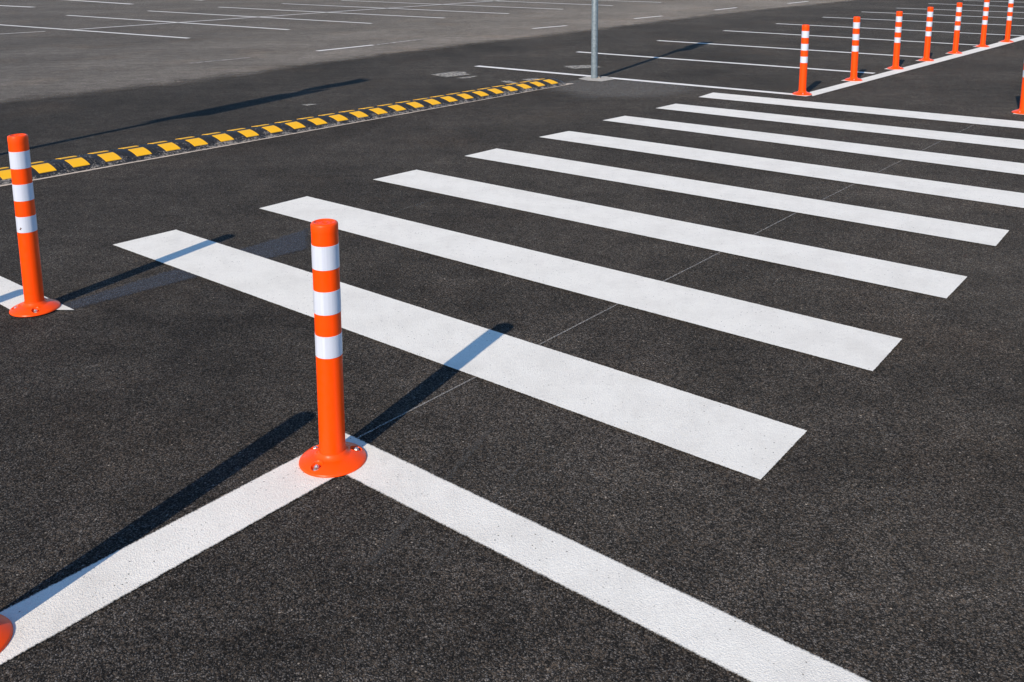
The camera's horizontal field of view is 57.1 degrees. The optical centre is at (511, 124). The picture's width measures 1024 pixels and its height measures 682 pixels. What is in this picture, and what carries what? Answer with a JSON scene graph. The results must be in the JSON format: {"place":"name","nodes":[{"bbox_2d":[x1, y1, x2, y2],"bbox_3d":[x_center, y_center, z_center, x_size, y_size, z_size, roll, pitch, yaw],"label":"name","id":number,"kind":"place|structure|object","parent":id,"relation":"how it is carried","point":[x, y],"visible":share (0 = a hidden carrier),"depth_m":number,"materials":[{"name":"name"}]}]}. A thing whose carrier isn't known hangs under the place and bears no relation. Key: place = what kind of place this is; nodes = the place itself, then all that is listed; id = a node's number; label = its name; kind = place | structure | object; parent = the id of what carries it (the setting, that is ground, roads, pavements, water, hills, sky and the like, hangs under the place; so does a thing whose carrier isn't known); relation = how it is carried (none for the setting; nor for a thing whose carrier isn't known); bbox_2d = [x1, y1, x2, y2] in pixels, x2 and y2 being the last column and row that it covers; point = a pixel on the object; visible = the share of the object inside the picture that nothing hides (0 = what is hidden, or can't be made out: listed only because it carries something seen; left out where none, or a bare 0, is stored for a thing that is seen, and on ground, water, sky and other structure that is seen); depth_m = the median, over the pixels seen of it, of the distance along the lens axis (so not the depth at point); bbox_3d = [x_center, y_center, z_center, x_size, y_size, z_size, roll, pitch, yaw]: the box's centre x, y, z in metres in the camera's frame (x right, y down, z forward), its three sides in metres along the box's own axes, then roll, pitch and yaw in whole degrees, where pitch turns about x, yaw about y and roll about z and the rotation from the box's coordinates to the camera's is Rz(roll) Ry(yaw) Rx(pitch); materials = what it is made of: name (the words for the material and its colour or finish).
{"place":"outdoors","nodes":[
{"label":"outdoors","id":0,"kind":"place"},
{"bbox_2d":[0,0,1023,681],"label":"ground","id":1,"kind":"structure","parent":0,"point":[868,526],"depth_m":3.32,"materials":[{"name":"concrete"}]},
{"bbox_2d":[0,276,73,309],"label":"island line","id":2,"kind":"object","parent":1,"relation":"on","point":[11,295],"visible":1,"depth_m":4.23,"materials":[{"name":"paint"}]},
{"bbox_2d":[7,134,60,316],"bbox_3d":[-2.060,0.416,3.995,0.201,0.762,0.201,6,12,32],"label":"bollard","id":3,"kind":"object","parent":2,"relation":"on","point":[35,303],"visible":1,"depth_m":3.97,"materials":[{"name":"orange plastic"}]},
{"bbox_2d":[63,230,305,307],"bbox_3d":[-1.449,0.695,4.585,0.311,0.001,1.492,7,13,36],"label":"blacked out line","id":4,"kind":"object","parent":1,"relation":"on","point":[288,243],"visible":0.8,"depth_m":4.48,"materials":[{"name":"black paint"}]},
{"bbox_2d":[0,78,564,184],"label":"speed bump","id":5,"kind":"object","parent":1,"relation":"on","point":[60,166],"visible":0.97,"depth_m":7.87,"materials":[{"name":"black rubber"}]},
{"bbox_2d":[0,83,573,186],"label":"mortar strip","id":6,"kind":"object","parent":1,"relation":"on","point":[248,141],"visible":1,"depth_m":7.54,"materials":[{"name":"grey concrete"}]},
{"bbox_2d":[0,0,849,101],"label":"parking lot surface","id":7,"kind":"object","parent":1,"relation":"on","point":[37,63],"visible":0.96,"depth_m":19.10,"materials":[{"name":"grey asphalt"}]},
{"bbox_2d":[0,24,184,37],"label":"parking bay line","id":8,"kind":"object","parent":7,"relation":"on","point":[97,31],"visible":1,"depth_m":19.19,"materials":[{"name":"paint"}]},
{"bbox_2d":[73,0,126,3],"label":"parking bay line","id":9,"kind":"object","parent":7,"relation":"on","point":[96,1],"visible":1,"depth_m":31.92,"materials":[{"name":"paint"}]},
{"bbox_2d":[67,15,290,29],"bbox_3d":[-8.128,-2.415,21.996,9.012,0.001,0.112,7,13,37],"label":"parking bay line","id":10,"kind":"object","parent":7,"relation":"on","point":[182,22],"visible":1,"depth_m":21.28,"materials":[{"name":"paint"}]},
{"bbox_2d":[156,11,369,23],"bbox_3d":[-6.668,-2.727,23.655,9.087,0.001,0.112,8,13,38],"label":"parking bay line","id":11,"kind":"object","parent":7,"relation":"on","point":[263,17],"visible":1,"depth_m":23.16,"materials":[{"name":"paint"}]},
{"bbox_2d":[72,0,500,29],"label":"parking spine line","id":12,"kind":"object","parent":7,"relation":"on","point":[266,16],"visible":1,"depth_m":23.48,"materials":[{"name":"paint"}]},
{"bbox_2d":[225,7,437,17],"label":"parking bay line","id":13,"kind":"object","parent":7,"relation":"on","point":[334,12],"visible":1,"depth_m":24.98,"materials":[{"name":"paint"}]},
{"bbox_2d":[317,45,370,50],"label":"road marking line","id":14,"kind":"object","parent":7,"relation":"on","point":[342,48],"visible":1,"depth_m":15.36,"materials":[{"name":"paint"}]},
{"bbox_2d":[283,3,509,13],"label":"parking bay line","id":15,"kind":"object","parent":7,"relation":"on","point":[412,9],"visible":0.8,"depth_m":26.06,"materials":[{"name":"paint"}]},
{"bbox_2d":[343,0,547,8],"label":"parking bay line","id":16,"kind":"object","parent":7,"relation":"on","point":[447,4],"visible":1,"depth_m":28.55,"materials":[{"name":"paint"}]},
{"bbox_2d":[483,0,613,5],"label":"parking bay line","id":17,"kind":"object","parent":7,"relation":"on","point":[558,3],"visible":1,"depth_m":28.60,"materials":[{"name":"paint"}]},
{"bbox_2d":[0,433,868,681],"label":"island line","id":18,"kind":"object","parent":1,"relation":"on","point":[751,653],"visible":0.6,"depth_m":2.32,"materials":[{"name":"paint"}]},
{"bbox_2d":[0,614,12,652],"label":"bollard","id":19,"kind":"object","parent":18,"relation":"on","point":[6,629],"visible":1,"depth_m":2.10,"materials":[{"name":"orange plastic"}]},
{"bbox_2d":[299,218,366,477],"bbox_3d":[-0.540,0.640,2.758,0.201,0.740,0.201,0,10,0],"label":"bollard","id":20,"kind":"object","parent":18,"relation":"on","point":[333,453],"visible":1,"depth_m":2.73,"materials":[{"name":"orange plastic"}]},
{"bbox_2d":[431,72,467,76],"bbox_3d":[-0.744,-0.649,11.971,0.513,0.001,0.445,-9,13,-39],"label":"old paint trace","id":21,"kind":"object","parent":1,"relation":"on","point":[450,74],"visible":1,"depth_m":11.91,"materials":[{"name":"white paint"}]},
{"bbox_2d":[113,230,806,478],"bbox_3d":[-0.581,0.798,3.965,3.630,0.001,0.362,8,13,38],"label":"crosswalk stripe","id":22,"kind":"object","parent":1,"relation":"on","point":[683,421],"visible":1,"depth_m":3.47,"materials":[{"name":"paint"}]},
{"bbox_2d":[565,65,590,68],"bbox_3d":[0.944,-0.781,12.627,0.503,0.001,0.382,-4,11,-17],"label":"old paint trace","id":23,"kind":"object","parent":1,"relation":"on","point":[580,66],"visible":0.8,"depth_m":12.64,"materials":[{"name":"white paint"}]},
{"bbox_2d":[260,196,901,370],"bbox_3d":[0.005,0.667,4.658,3.634,0.001,0.365,8,13,38],"label":"crosswalk stripe","id":24,"kind":"object","parent":1,"relation":"on","point":[857,347],"visible":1,"depth_m":4.25,"materials":[{"name":"paint"}]},
{"bbox_2d":[579,76,613,80],"bbox_3d":[1.047,-0.561,11.376,0.416,0.001,0.474,6,12,31],"label":"pole footing","id":25,"kind":"object","parent":1,"relation":"on","point":[602,78],"visible":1,"depth_m":11.37,"materials":[{"name":"concrete"}]},
{"bbox_2d":[591,0,600,77],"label":"sign post","id":26,"kind":"object","parent":25,"relation":"on","point":[594,49],"visible":1,"depth_m":11.32,"materials":[{"name":"metal"}]},
{"bbox_2d":[555,79,687,95],"bbox_3d":[1.151,-0.378,10.391,2.010,0.001,1.680,4,11,22],"label":"cement wash","id":27,"kind":"object","parent":1,"relation":"on","point":[615,87],"visible":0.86,"depth_m":10.62},
{"bbox_2d":[476,66,798,95],"bbox_3d":[1.286,-0.559,11.368,4.556,0.001,0.118,8,13,38],"label":"parking bay line","id":28,"kind":"object","parent":1,"relation":"on","point":[645,81],"visible":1,"depth_m":11.08,"materials":[{"name":"paint"}]},
{"bbox_2d":[358,129,964,437],"bbox_3d":[1.760,0.488,5.580,0.029,0.001,7.012,8,13,40],"label":"chalk line","id":29,"kind":"object","parent":1,"relation":"on","point":[566,330],"visible":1,"depth_m":3.75,"materials":[{"name":"grey"}]},
{"bbox_2d":[373,170,966,297],"bbox_3d":[0.597,0.533,5.372,3.642,0.001,0.392,8,13,38],"label":"crosswalk stripe","id":30,"kind":"object","parent":1,"relation":"on","point":[904,276],"visible":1,"depth_m":5.03,"materials":[{"name":"paint"}]},
{"bbox_2d":[581,52,872,73],"bbox_3d":[2.752,-0.884,13.098,4.526,0.001,0.112,8,13,39],"label":"parking bay line","id":31,"kind":"object","parent":1,"relation":"on","point":[729,62],"visible":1,"depth_m":12.94,"materials":[{"name":"paint"}]},
{"bbox_2d":[466,148,1008,245],"bbox_3d":[1.171,0.401,6.080,3.644,0.001,0.363,8,13,38],"label":"crosswalk stripe","id":32,"kind":"object","parent":1,"relation":"on","point":[922,225],"visible":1,"depth_m":5.78,"materials":[{"name":"paint"}]},
{"bbox_2d":[541,131,1023,207],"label":"crosswalk stripe","id":33,"kind":"object","parent":1,"relation":"on","point":[994,196],"visible":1,"depth_m":6.52,"materials":[{"name":"paint"}]},
{"bbox_2d":[658,40,918,56],"bbox_3d":[4.187,-1.213,14.847,4.436,0.001,0.112,8,14,41],"label":"parking bay line","id":34,"kind":"object","parent":1,"relation":"on","point":[788,48],"visible":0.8,"depth_m":14.76,"materials":[{"name":"paint"}]},
{"bbox_2d":[604,116,1023,174],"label":"crosswalk stripe","id":35,"kind":"object","parent":1,"relation":"on","point":[970,162],"visible":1,"depth_m":7.31,"materials":[{"name":"paint"}]},
{"bbox_2d":[658,104,1023,148],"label":"crosswalk stripe","id":36,"kind":"object","parent":1,"relation":"on","point":[966,138],"visible":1,"depth_m":8.13,"materials":[{"name":"paint"}]},
{"bbox_2d":[724,30,972,44],"bbox_3d":[5.781,-1.553,16.653,4.671,0.001,0.112,9,14,43],"label":"parking bay line","id":37,"kind":"object","parent":1,"relation":"on","point":[848,37],"visible":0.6,"depth_m":16.57,"materials":[{"name":"paint"}]},
{"bbox_2d":[845,16,862,80],"bbox_3d":[4.014,-0.893,11.007,0.201,0.742,0.201,-4,11,-19],"label":"bollard","id":38,"kind":"object","parent":1,"relation":"on","point":[855,48],"visible":1,"depth_m":10.98,"materials":[{"name":"orange plastic"}]},
{"bbox_2d":[700,92,1023,128],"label":"crosswalk stripe","id":39,"kind":"object","parent":1,"relation":"on","point":[926,115],"visible":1,"depth_m":8.95,"materials":[{"name":"paint"}]},
{"bbox_2d":[887,11,903,68],"bbox_3d":[4.937,-1.087,12.065,0.201,0.734,0.201,3,11,19],"label":"bollard","id":40,"kind":"object","parent":1,"relation":"on","point":[897,37],"visible":1,"depth_m":12.04,"materials":[{"name":"orange plastic"}]},
{"bbox_2d":[777,23,1022,35],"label":"parking bay line","id":41,"kind":"object","parent":1,"relation":"on","point":[912,30],"visible":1,"depth_m":17.91,"materials":[{"name":"paint"}]},
{"bbox_2d":[810,36,1023,95],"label":"bollard row line","id":42,"kind":"object","parent":1,"relation":"on","point":[866,79],"visible":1,"depth_m":12.22,"materials":[{"name":"paint"}]},
{"bbox_2d":[1000,0,1013,41],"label":"bollard","id":43,"kind":"object","parent":42,"relation":"on","point":[1009,20],"visible":1,"depth_m":15.48,"materials":[{"name":"orange plastic"}]},
{"bbox_2d":[827,17,1021,25],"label":"parking bay line","id":44,"kind":"object","parent":1,"relation":"on","point":[944,22],"visible":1,"depth_m":19.85,"materials":[{"name":"paint"}]},
{"bbox_2d":[919,7,933,60],"bbox_3d":[5.721,-1.253,12.946,0.201,0.733,0.201,8,13,38],"label":"bollard","id":45,"kind":"object","parent":1,"relation":"on","point":[928,33],"visible":1,"depth_m":12.92,"materials":[{"name":"orange plastic"}]},
{"bbox_2d":[875,12,1023,18],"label":"parking bay line","id":46,"kind":"object","parent":1,"relation":"on","point":[949,15],"visible":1,"depth_m":21.98,"materials":[{"name":"paint"}]},
{"bbox_2d":[948,3,962,53],"bbox_3d":[6.541,-1.426,13.842,0.201,0.740,0.201,7,12,34],"label":"bollard","id":47,"kind":"object","parent":1,"relation":"on","point":[957,28],"visible":1,"depth_m":13.82,"materials":[{"name":"orange plastic"}]},
{"bbox_2d":[907,8,1023,12],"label":"parking bay line","id":48,"kind":"object","parent":1,"relation":"on","point":[964,10],"visible":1,"depth_m":23.78,"materials":[{"name":"paint"}]},
{"bbox_2d":[976,0,989,46],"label":"bollard","id":49,"kind":"object","parent":1,"relation":"on","point":[984,24],"visible":1,"depth_m":14.73,"materials":[{"name":"orange plastic"}]},
{"bbox_2d":[1012,67,1023,113],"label":"bollard","id":50,"kind":"object","parent":1,"relation":"on","point":[1020,110],"visible":1,"depth_m":8.72,"materials":[{"name":"orange plastic"}]},
{"label":"bollard foot paint","id":51,"kind":"structure","parent":0,"visible":0},
{"bbox_2d":[792,25,811,94],"bbox_3d":[3.083,-0.689,9.947,0.201,0.735,0.201,-4,11,-17],"label":"bollard","id":52,"kind":"object","parent":51,"relation":"on","point":[803,60],"visible":1,"depth_m":9.92,"materials":[{"name":"orange plastic"}]}
]}

